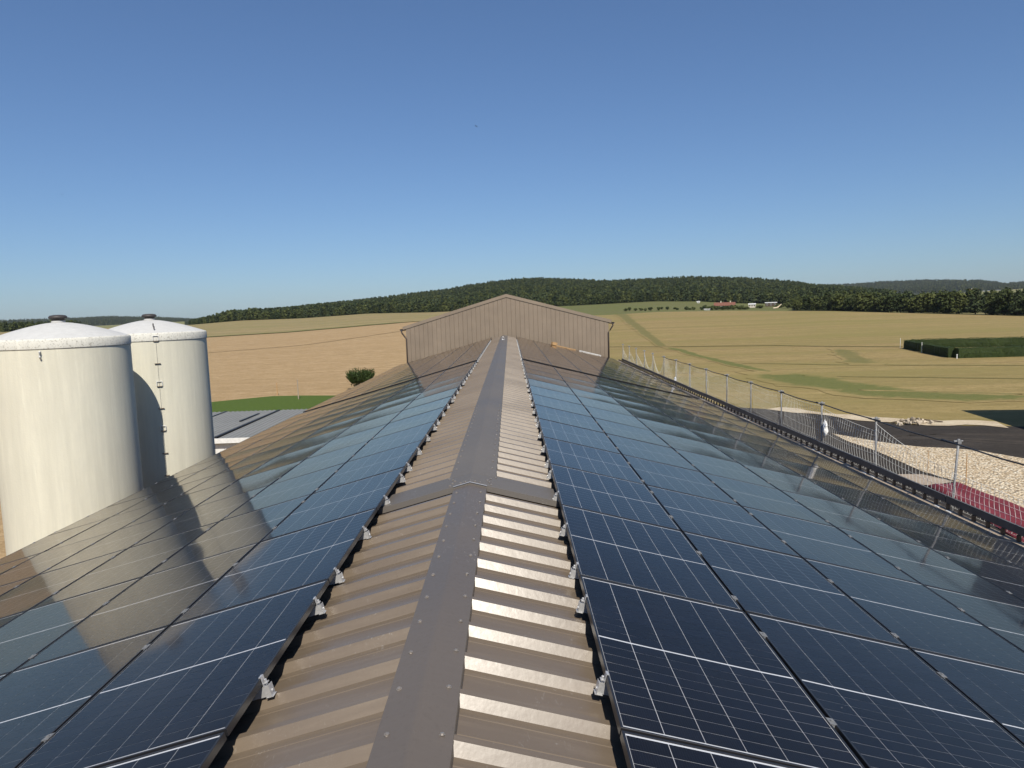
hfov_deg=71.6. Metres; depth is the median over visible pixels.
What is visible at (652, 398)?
solar panel
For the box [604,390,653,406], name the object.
solar panel
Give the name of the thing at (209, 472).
solar panel
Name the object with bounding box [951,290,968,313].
tree
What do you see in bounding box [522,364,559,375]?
solar panel
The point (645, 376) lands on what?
solar panel
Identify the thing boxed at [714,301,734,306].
farmhouse
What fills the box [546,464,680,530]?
solar panel
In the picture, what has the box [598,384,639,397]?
solar panel
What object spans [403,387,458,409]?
solar panel
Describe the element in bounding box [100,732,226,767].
solar panel
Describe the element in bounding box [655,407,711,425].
solar panel
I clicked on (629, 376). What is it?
solar panel
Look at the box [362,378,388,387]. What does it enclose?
solar panel
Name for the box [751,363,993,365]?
wheel line
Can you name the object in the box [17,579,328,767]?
solar panel
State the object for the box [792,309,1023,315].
belt floor
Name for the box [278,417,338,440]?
solar panel
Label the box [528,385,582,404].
solar panel
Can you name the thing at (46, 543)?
solar panel
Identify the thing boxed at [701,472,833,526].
solar panel
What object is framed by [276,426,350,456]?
solar panel
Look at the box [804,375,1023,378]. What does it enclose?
wheel line
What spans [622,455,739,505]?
solar panel
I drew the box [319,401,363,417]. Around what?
solar panel
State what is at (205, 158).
sky
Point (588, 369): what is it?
solar panel
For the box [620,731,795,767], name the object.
solar panel
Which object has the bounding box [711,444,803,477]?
solar panel
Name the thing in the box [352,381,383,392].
solar panel
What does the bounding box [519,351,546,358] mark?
solar panel
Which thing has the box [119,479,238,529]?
solar panel
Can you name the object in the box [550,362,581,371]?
solar panel
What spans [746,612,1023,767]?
solar panel
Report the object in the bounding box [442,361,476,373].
solar panel
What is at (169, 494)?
solar panel
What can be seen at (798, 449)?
solar panel
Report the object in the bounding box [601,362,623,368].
solar panel
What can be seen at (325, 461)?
solar panel
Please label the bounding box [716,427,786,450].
solar panel
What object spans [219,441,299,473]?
solar panel
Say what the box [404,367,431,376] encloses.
solar panel
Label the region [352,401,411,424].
solar panel
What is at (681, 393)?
solar panel
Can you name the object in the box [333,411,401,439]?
solar panel
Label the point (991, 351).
hedge
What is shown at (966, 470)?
marker stake
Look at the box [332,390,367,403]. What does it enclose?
solar panel
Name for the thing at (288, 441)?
solar panel
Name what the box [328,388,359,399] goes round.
solar panel
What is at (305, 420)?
solar panel
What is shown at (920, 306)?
tree
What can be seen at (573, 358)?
solar panel
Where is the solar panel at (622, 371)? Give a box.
[610,367,635,374]
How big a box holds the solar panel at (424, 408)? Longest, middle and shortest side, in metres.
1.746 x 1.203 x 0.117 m
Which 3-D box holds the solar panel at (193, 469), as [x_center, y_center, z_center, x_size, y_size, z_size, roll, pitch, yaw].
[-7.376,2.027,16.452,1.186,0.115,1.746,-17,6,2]
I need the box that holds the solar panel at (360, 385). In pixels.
[346,381,373,390]
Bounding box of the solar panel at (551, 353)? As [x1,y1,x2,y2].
[540,350,563,356]
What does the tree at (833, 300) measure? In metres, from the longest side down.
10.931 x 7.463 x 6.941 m
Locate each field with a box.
[0,311,450,336]
[0,322,415,558]
[9,322,184,331]
[594,311,1023,426]
[889,289,1023,314]
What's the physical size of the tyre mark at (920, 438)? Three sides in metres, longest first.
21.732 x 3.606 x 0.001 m
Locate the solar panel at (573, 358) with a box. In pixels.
[562,355,585,361]
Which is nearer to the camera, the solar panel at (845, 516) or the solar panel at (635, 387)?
the solar panel at (845, 516)
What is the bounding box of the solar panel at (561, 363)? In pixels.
[548,359,576,367]
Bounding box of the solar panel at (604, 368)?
[592,365,617,372]
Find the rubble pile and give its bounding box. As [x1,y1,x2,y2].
[895,417,933,425]
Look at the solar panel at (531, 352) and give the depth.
32.94 m
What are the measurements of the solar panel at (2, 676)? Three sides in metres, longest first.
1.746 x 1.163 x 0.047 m
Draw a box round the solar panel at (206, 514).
[130,485,268,547]
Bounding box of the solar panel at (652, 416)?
[623,406,684,427]
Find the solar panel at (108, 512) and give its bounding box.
[48,491,160,535]
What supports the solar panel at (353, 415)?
attached to the barn
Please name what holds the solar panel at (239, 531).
attached to the barn
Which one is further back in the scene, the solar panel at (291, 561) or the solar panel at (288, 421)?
the solar panel at (288, 421)
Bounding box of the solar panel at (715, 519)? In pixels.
[646,485,800,556]
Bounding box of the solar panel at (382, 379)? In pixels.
[369,375,394,383]
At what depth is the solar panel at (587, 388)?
19.72 m
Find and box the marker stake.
[965,454,966,484]
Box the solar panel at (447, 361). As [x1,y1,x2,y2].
[434,357,459,365]
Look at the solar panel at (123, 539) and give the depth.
9.27 m
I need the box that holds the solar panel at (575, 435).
[536,418,620,453]
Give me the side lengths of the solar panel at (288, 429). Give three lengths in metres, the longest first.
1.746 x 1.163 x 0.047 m
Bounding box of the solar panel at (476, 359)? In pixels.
[448,357,479,368]
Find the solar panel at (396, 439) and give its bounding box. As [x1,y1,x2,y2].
[347,421,436,461]
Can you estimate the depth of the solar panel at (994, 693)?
4.46 m
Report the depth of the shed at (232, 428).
45.78 m
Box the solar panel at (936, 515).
[873,493,1007,540]
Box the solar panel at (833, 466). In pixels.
[791,452,879,481]
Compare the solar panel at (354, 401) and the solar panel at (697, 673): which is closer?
the solar panel at (697, 673)
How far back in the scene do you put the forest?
777.98 m
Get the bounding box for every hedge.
[903,339,929,351]
[913,336,1023,346]
[922,342,954,357]
[954,344,1023,357]
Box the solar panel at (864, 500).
[808,479,932,523]
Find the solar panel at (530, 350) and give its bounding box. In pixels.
[518,347,542,353]
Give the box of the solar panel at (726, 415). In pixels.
[703,408,753,423]
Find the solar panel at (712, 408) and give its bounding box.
[689,401,736,415]
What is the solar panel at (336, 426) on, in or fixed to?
attached to the barn
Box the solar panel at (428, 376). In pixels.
[410,370,445,383]
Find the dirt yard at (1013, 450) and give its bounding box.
[723,406,1023,538]
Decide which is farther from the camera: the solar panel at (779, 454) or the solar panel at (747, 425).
the solar panel at (747, 425)
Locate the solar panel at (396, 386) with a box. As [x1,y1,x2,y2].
[377,380,413,393]
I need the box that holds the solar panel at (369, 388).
[345,385,376,396]
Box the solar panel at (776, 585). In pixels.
[683,531,906,646]
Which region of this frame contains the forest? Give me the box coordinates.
[0,275,1023,331]
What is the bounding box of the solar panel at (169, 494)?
[112,475,215,516]
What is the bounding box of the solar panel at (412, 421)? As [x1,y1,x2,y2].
[371,407,445,439]
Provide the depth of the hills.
2533.99 m
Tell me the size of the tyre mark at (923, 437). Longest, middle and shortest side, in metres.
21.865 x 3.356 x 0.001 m
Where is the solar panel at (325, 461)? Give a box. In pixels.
[271,440,369,484]
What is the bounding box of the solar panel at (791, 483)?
[740,463,855,506]
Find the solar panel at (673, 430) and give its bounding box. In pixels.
[636,417,707,442]
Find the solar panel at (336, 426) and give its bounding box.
[302,414,366,439]
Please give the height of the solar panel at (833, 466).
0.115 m
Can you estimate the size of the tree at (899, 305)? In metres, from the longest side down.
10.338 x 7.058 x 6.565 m
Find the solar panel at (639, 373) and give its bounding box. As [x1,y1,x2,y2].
[628,370,651,376]
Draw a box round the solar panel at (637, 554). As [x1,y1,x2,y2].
[559,504,742,610]
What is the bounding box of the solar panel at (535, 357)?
[520,353,548,361]
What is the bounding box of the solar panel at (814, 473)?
[769,457,870,492]
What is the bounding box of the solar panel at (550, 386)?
[526,378,574,394]
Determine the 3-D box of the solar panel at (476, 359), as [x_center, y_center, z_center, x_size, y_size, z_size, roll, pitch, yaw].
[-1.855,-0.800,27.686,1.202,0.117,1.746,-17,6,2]
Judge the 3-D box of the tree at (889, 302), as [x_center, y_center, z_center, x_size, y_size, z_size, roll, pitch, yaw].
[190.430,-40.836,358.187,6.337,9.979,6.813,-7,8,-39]
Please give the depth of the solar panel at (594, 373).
27.37 m
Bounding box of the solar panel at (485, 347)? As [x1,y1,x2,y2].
[464,346,486,353]
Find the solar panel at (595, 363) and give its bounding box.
[584,360,607,366]
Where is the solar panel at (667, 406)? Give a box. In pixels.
[643,399,694,415]
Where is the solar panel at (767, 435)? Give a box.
[739,426,803,446]
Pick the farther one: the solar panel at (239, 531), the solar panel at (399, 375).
the solar panel at (399, 375)
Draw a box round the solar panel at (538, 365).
[521,360,555,370]
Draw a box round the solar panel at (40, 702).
[0,626,168,767]
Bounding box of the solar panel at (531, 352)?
[519,349,544,355]
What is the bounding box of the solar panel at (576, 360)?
[565,357,588,363]
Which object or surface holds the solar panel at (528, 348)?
attached to the barn
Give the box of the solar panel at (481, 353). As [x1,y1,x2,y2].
[455,352,482,361]
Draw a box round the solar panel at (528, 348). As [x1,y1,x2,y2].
[518,345,540,351]
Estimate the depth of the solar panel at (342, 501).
7.37 m
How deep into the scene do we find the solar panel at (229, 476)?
12.81 m
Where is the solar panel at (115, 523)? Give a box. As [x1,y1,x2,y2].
[47,498,173,550]
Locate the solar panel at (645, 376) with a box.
[632,372,660,380]
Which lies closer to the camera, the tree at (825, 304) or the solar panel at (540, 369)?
the solar panel at (540, 369)
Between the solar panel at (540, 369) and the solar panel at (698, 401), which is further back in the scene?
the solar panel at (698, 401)
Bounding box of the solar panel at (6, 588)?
[0,576,34,595]
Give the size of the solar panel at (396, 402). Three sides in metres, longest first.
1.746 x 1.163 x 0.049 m
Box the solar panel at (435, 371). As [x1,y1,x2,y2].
[419,365,450,377]
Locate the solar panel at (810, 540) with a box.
[742,506,919,583]
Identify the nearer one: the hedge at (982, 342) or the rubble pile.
the rubble pile
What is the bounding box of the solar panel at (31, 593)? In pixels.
[0,549,125,617]
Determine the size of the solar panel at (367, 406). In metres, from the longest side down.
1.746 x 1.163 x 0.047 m
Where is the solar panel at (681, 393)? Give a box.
[662,387,699,399]
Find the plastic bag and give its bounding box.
[822,420,827,435]
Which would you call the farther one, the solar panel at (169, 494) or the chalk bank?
the chalk bank
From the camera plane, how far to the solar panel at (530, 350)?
34.69 m
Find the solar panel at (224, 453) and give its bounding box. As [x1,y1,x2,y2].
[190,442,255,466]
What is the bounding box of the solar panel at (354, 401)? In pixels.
[333,394,375,409]
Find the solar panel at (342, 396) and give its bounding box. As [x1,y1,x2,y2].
[318,393,349,404]
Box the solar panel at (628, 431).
[593,418,670,447]
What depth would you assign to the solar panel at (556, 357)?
32.96 m
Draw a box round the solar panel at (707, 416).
[682,408,735,424]
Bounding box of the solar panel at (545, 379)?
[524,373,568,386]
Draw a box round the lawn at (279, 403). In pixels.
[212,395,335,413]
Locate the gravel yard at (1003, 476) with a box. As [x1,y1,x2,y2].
[834,434,1023,507]
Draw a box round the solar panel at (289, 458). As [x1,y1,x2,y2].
[242,441,329,477]
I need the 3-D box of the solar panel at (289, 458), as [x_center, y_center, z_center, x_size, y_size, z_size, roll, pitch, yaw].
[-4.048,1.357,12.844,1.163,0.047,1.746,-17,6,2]
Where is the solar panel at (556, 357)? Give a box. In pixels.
[544,354,568,361]
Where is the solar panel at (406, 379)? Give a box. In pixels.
[390,373,423,386]
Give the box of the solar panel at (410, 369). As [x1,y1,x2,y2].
[398,365,421,373]
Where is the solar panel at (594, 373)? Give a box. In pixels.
[578,368,610,378]
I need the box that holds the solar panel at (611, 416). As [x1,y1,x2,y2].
[584,405,649,429]
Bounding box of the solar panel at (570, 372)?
[554,367,588,377]
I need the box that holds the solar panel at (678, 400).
[657,394,701,407]
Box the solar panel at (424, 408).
[389,396,453,422]
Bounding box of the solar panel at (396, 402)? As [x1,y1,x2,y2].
[369,392,421,413]
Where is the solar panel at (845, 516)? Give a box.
[780,490,926,546]
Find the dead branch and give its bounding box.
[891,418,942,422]
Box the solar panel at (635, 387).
[616,381,653,392]
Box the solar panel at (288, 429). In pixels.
[259,419,315,440]
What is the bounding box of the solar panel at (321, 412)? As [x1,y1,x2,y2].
[298,404,342,420]
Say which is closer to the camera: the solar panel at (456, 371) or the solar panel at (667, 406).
the solar panel at (667, 406)
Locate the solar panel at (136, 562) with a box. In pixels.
[30,522,217,609]
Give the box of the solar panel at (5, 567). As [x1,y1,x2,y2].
[0,553,39,573]
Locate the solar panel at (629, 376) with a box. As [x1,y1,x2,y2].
[620,373,651,382]
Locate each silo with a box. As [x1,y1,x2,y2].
[0,315,143,555]
[109,314,214,488]
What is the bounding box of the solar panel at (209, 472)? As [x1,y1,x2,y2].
[165,456,248,489]
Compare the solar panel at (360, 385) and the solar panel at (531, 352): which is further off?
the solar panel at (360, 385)
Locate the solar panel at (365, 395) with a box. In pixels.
[346,389,382,402]
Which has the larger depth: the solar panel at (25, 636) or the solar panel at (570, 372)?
the solar panel at (570, 372)
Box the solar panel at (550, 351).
[539,348,561,354]
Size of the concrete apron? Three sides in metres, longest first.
2.581 x 2.553 x 0.001 m
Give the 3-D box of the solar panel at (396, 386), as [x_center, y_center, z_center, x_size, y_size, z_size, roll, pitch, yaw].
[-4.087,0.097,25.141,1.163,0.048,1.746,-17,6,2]
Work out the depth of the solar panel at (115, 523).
11.11 m
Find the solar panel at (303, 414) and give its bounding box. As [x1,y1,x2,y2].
[283,407,322,421]
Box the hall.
[400,294,614,362]
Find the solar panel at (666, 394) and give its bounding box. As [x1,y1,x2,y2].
[648,388,687,400]
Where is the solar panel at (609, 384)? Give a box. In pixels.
[591,379,630,391]
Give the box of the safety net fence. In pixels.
[622,344,1023,536]
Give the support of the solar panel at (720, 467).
attached to the barn
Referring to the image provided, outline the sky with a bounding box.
[0,0,1023,319]
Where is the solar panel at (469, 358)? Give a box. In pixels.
[452,354,481,364]
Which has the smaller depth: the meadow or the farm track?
the farm track
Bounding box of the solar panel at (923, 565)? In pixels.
[837,527,1023,606]
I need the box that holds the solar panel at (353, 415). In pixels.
[324,405,379,426]
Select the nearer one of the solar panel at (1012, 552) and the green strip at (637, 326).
the solar panel at (1012, 552)
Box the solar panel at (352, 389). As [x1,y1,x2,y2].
[338,384,367,394]
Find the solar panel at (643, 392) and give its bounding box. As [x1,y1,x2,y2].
[623,386,665,398]
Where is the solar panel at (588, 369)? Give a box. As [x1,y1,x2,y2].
[574,365,603,373]
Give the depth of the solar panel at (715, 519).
7.31 m
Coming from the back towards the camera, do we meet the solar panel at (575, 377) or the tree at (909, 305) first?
the tree at (909, 305)
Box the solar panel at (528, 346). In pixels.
[518,343,539,349]
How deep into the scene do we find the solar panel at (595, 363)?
36.53 m
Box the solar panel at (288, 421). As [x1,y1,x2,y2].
[264,413,311,430]
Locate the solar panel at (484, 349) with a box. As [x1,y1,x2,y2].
[462,348,485,355]
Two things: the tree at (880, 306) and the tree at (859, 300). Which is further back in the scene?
the tree at (859, 300)
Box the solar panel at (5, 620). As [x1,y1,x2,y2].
[0,611,25,626]
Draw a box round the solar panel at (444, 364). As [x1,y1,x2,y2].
[431,359,457,368]
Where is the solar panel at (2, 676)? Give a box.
[0,672,9,679]
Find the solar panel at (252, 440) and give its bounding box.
[219,430,278,452]
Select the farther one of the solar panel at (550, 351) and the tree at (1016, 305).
the tree at (1016, 305)
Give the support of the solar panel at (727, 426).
attached to the barn
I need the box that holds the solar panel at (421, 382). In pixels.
[402,375,439,389]
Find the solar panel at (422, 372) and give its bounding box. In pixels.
[398,370,427,380]
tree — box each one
[791,299,801,309]
[801,295,809,309]
[811,295,822,310]
[821,292,829,310]
[828,292,841,310]
[842,296,852,310]
[851,291,866,311]
[863,292,878,311]
[874,296,886,311]
[882,294,895,311]
[892,292,907,312]
[902,297,917,312]
[912,293,926,312]
[922,292,939,312]
[937,290,954,312]
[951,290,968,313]
[964,288,984,313]
[982,293,995,314]
[991,287,1015,314]
[1007,289,1023,315]
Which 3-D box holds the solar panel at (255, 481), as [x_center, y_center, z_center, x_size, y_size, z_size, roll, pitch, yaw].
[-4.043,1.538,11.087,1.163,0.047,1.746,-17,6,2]
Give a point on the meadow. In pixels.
(607, 309)
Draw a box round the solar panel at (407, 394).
[382,386,427,403]
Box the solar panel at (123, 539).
[39,508,191,574]
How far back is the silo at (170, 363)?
20.78 m
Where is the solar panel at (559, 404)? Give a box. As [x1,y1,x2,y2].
[529,394,591,416]
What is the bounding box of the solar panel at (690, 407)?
[668,400,716,415]
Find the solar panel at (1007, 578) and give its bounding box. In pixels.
[932,549,1023,600]
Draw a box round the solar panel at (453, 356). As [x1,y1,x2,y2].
[443,352,464,359]
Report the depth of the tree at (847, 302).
386.34 m
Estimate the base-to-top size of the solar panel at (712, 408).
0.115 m
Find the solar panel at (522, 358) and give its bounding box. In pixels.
[520,356,551,365]
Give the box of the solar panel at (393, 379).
[378,374,407,384]
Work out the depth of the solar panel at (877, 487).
12.80 m
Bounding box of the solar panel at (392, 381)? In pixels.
[371,377,402,388]
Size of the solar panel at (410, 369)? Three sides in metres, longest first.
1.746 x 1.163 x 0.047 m
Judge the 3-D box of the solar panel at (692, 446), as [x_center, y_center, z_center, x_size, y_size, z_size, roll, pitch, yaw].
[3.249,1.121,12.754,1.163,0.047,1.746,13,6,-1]
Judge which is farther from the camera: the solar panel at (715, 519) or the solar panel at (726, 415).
the solar panel at (726, 415)
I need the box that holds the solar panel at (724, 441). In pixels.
[688,429,764,455]
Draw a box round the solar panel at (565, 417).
[532,404,603,432]
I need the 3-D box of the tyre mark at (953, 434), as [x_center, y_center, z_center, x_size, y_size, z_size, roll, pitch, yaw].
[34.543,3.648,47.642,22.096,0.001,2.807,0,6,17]
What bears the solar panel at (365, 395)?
attached to the barn
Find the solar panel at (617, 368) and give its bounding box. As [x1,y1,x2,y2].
[606,365,629,371]
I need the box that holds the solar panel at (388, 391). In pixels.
[367,384,408,399]
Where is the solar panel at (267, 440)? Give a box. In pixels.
[234,429,297,453]
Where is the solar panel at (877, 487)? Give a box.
[827,470,933,506]
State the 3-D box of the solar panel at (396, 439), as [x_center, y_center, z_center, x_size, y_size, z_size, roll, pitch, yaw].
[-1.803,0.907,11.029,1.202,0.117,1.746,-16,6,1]
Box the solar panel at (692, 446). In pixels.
[652,431,737,462]
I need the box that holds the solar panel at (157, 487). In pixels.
[108,471,198,506]
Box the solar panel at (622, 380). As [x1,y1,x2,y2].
[607,375,640,385]
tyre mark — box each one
[799,437,1023,443]
[802,436,1023,441]
[866,434,1023,437]
[871,433,1023,436]
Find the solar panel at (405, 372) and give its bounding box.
[393,368,416,376]
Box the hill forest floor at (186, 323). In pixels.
[184,300,888,324]
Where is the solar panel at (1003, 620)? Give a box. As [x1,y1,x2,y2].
[924,585,1023,651]
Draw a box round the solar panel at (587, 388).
[565,381,610,396]
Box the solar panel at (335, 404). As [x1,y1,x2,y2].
[313,398,352,412]
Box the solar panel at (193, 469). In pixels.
[153,455,229,484]
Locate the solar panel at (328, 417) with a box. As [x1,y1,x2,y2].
[300,408,352,427]
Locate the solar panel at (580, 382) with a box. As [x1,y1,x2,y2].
[561,376,602,389]
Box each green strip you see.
[207,321,412,336]
[615,314,667,345]
[662,347,790,374]
[736,370,1023,402]
[828,348,886,364]
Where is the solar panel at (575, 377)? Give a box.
[557,371,595,383]
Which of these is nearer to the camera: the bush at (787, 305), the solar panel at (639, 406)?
the solar panel at (639, 406)
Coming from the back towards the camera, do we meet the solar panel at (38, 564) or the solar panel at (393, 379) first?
the solar panel at (393, 379)
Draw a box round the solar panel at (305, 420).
[283,411,329,428]
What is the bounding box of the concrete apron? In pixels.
[898,474,952,484]
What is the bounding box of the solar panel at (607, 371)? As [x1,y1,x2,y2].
[597,368,625,376]
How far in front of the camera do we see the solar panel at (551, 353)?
36.41 m
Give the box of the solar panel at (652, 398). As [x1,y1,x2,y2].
[632,392,678,406]
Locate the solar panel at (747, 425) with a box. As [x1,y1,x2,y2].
[719,416,777,434]
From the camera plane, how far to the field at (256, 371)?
158.39 m
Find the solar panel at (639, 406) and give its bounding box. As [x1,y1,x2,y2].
[612,397,666,415]
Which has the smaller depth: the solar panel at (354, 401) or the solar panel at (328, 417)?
the solar panel at (328, 417)
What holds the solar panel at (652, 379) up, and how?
attached to the barn
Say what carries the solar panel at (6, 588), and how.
attached to the barn
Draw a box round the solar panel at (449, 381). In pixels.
[423,374,467,391]
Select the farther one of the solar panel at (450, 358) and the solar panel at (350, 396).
the solar panel at (450, 358)
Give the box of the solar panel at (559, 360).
[545,356,573,364]
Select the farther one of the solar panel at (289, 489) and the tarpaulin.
the tarpaulin
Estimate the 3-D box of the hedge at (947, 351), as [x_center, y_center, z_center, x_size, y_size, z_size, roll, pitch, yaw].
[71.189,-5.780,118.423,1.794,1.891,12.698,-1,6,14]
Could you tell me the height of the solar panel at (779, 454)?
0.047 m
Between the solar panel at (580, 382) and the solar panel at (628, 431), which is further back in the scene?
the solar panel at (580, 382)
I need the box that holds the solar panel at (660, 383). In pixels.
[646,379,675,387]
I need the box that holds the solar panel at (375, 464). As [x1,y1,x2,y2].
[313,440,422,493]
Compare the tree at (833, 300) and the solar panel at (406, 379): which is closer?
the solar panel at (406, 379)
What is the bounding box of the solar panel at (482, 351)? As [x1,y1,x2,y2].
[459,350,484,358]
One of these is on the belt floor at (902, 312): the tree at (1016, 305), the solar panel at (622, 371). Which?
the tree at (1016, 305)
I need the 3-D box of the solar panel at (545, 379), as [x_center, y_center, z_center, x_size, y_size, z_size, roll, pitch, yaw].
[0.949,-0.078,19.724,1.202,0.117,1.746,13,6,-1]
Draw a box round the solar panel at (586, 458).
[541,437,643,483]
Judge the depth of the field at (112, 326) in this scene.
910.66 m
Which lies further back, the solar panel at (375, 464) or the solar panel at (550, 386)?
the solar panel at (550, 386)
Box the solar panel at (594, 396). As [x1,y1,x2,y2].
[570,388,620,405]
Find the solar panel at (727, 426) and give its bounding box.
[700,417,759,436]
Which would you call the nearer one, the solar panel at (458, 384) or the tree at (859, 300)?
the solar panel at (458, 384)
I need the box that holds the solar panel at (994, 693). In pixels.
[911,648,1023,744]
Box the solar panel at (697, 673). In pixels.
[576,575,864,767]
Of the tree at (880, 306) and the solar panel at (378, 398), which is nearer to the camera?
the solar panel at (378, 398)
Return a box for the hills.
[20,289,992,325]
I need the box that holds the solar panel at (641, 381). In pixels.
[628,377,659,386]
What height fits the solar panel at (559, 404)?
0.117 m
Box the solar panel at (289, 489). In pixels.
[221,463,344,520]
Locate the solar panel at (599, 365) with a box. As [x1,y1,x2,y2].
[587,362,612,369]
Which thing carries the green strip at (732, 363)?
on the field at (724, 334)
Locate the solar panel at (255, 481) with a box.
[196,460,303,506]
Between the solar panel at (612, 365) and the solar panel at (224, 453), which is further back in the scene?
the solar panel at (612, 365)
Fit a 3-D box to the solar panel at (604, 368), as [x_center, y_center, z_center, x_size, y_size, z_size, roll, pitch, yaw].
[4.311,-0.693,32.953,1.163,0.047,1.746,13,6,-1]
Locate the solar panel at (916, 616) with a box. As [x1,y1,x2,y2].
[804,558,1023,672]
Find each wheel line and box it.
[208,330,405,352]
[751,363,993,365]
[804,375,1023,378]
[861,390,1023,394]
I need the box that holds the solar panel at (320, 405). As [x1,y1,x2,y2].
[303,398,340,412]
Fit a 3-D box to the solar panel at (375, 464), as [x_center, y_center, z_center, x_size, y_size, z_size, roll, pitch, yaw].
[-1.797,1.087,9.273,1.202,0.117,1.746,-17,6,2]
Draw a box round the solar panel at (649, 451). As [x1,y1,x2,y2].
[606,433,699,471]
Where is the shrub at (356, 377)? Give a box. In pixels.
[346,367,375,386]
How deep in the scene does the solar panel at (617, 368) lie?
36.49 m
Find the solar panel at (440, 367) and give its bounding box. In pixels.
[425,362,453,372]
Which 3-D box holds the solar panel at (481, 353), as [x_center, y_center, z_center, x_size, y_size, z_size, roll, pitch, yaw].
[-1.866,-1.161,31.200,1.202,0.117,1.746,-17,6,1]
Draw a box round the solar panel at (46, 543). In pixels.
[0,517,109,564]
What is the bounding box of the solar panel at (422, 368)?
[409,364,435,373]
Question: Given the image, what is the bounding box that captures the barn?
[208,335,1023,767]
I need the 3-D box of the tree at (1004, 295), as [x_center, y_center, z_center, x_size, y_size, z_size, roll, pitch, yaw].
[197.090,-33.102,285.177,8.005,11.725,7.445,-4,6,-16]
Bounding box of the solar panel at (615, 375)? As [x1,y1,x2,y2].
[601,371,632,380]
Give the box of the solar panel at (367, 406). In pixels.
[340,397,390,416]
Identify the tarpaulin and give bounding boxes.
[928,482,1023,541]
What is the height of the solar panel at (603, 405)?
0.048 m
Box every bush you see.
[706,305,714,309]
[782,302,791,307]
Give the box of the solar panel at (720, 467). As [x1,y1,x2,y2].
[673,448,776,488]
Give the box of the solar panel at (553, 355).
[542,352,565,358]
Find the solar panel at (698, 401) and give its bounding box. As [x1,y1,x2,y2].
[679,395,718,407]
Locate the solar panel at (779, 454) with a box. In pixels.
[739,440,824,469]
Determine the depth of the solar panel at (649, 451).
10.88 m
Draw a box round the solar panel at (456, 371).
[436,365,473,378]
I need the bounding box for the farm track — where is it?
[609,345,902,346]
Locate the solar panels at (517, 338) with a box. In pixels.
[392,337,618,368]
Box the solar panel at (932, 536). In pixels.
[858,507,1019,567]
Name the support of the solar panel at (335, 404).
attached to the barn
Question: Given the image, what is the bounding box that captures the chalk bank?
[770,407,1007,427]
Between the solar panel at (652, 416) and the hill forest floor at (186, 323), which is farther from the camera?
the hill forest floor at (186, 323)
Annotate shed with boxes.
[212,409,306,453]
[748,303,755,307]
[765,302,776,306]
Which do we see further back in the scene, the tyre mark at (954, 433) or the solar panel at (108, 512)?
the tyre mark at (954, 433)
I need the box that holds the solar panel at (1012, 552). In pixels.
[935,524,1023,568]
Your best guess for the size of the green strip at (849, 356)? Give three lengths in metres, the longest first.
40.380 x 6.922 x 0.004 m
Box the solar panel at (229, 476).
[176,458,272,497]
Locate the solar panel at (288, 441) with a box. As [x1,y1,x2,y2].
[253,428,320,454]
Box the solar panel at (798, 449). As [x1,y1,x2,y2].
[763,438,838,462]
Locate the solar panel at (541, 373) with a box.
[523,368,563,380]
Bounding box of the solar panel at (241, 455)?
[203,441,275,469]
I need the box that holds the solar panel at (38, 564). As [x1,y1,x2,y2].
[0,530,116,585]
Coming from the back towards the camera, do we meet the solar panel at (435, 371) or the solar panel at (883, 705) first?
the solar panel at (435, 371)
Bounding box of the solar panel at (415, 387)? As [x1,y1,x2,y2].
[394,380,433,395]
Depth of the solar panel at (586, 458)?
9.08 m
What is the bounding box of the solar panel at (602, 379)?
[586,374,621,385]
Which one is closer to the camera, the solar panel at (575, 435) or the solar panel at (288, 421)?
the solar panel at (575, 435)
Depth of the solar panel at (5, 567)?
10.05 m
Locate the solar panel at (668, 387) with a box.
[654,383,686,392]
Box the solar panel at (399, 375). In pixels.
[387,371,412,379]
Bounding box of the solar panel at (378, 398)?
[357,390,399,406]
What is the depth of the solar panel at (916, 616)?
5.58 m
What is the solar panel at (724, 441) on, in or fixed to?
attached to the barn
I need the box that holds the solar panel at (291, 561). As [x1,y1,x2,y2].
[172,508,376,624]
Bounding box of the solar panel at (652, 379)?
[638,375,666,383]
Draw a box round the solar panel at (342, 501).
[261,467,405,541]
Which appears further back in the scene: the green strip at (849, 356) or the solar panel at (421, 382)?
the green strip at (849, 356)
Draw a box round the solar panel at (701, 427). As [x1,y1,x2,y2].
[670,417,736,439]
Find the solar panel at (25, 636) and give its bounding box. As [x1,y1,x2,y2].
[0,577,141,674]
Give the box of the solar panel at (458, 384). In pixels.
[414,380,464,399]
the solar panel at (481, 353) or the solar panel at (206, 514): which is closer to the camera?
the solar panel at (206, 514)
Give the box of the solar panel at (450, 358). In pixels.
[439,354,462,362]
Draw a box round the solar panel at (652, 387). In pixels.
[634,381,669,392]
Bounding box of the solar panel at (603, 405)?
[576,396,634,415]
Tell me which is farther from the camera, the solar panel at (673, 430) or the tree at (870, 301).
the tree at (870, 301)
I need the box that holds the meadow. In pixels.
[557,301,791,314]
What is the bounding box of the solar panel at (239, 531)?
[146,494,310,575]
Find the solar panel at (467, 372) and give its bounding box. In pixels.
[431,369,471,384]
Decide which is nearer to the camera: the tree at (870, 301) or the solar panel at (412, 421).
the solar panel at (412, 421)
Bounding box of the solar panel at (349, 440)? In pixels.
[306,424,386,458]
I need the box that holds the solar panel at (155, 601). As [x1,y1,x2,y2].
[15,543,258,670]
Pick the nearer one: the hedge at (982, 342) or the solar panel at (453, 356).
the solar panel at (453, 356)
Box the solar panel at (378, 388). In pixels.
[361,381,396,394]
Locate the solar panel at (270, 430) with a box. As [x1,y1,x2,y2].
[244,421,295,440]

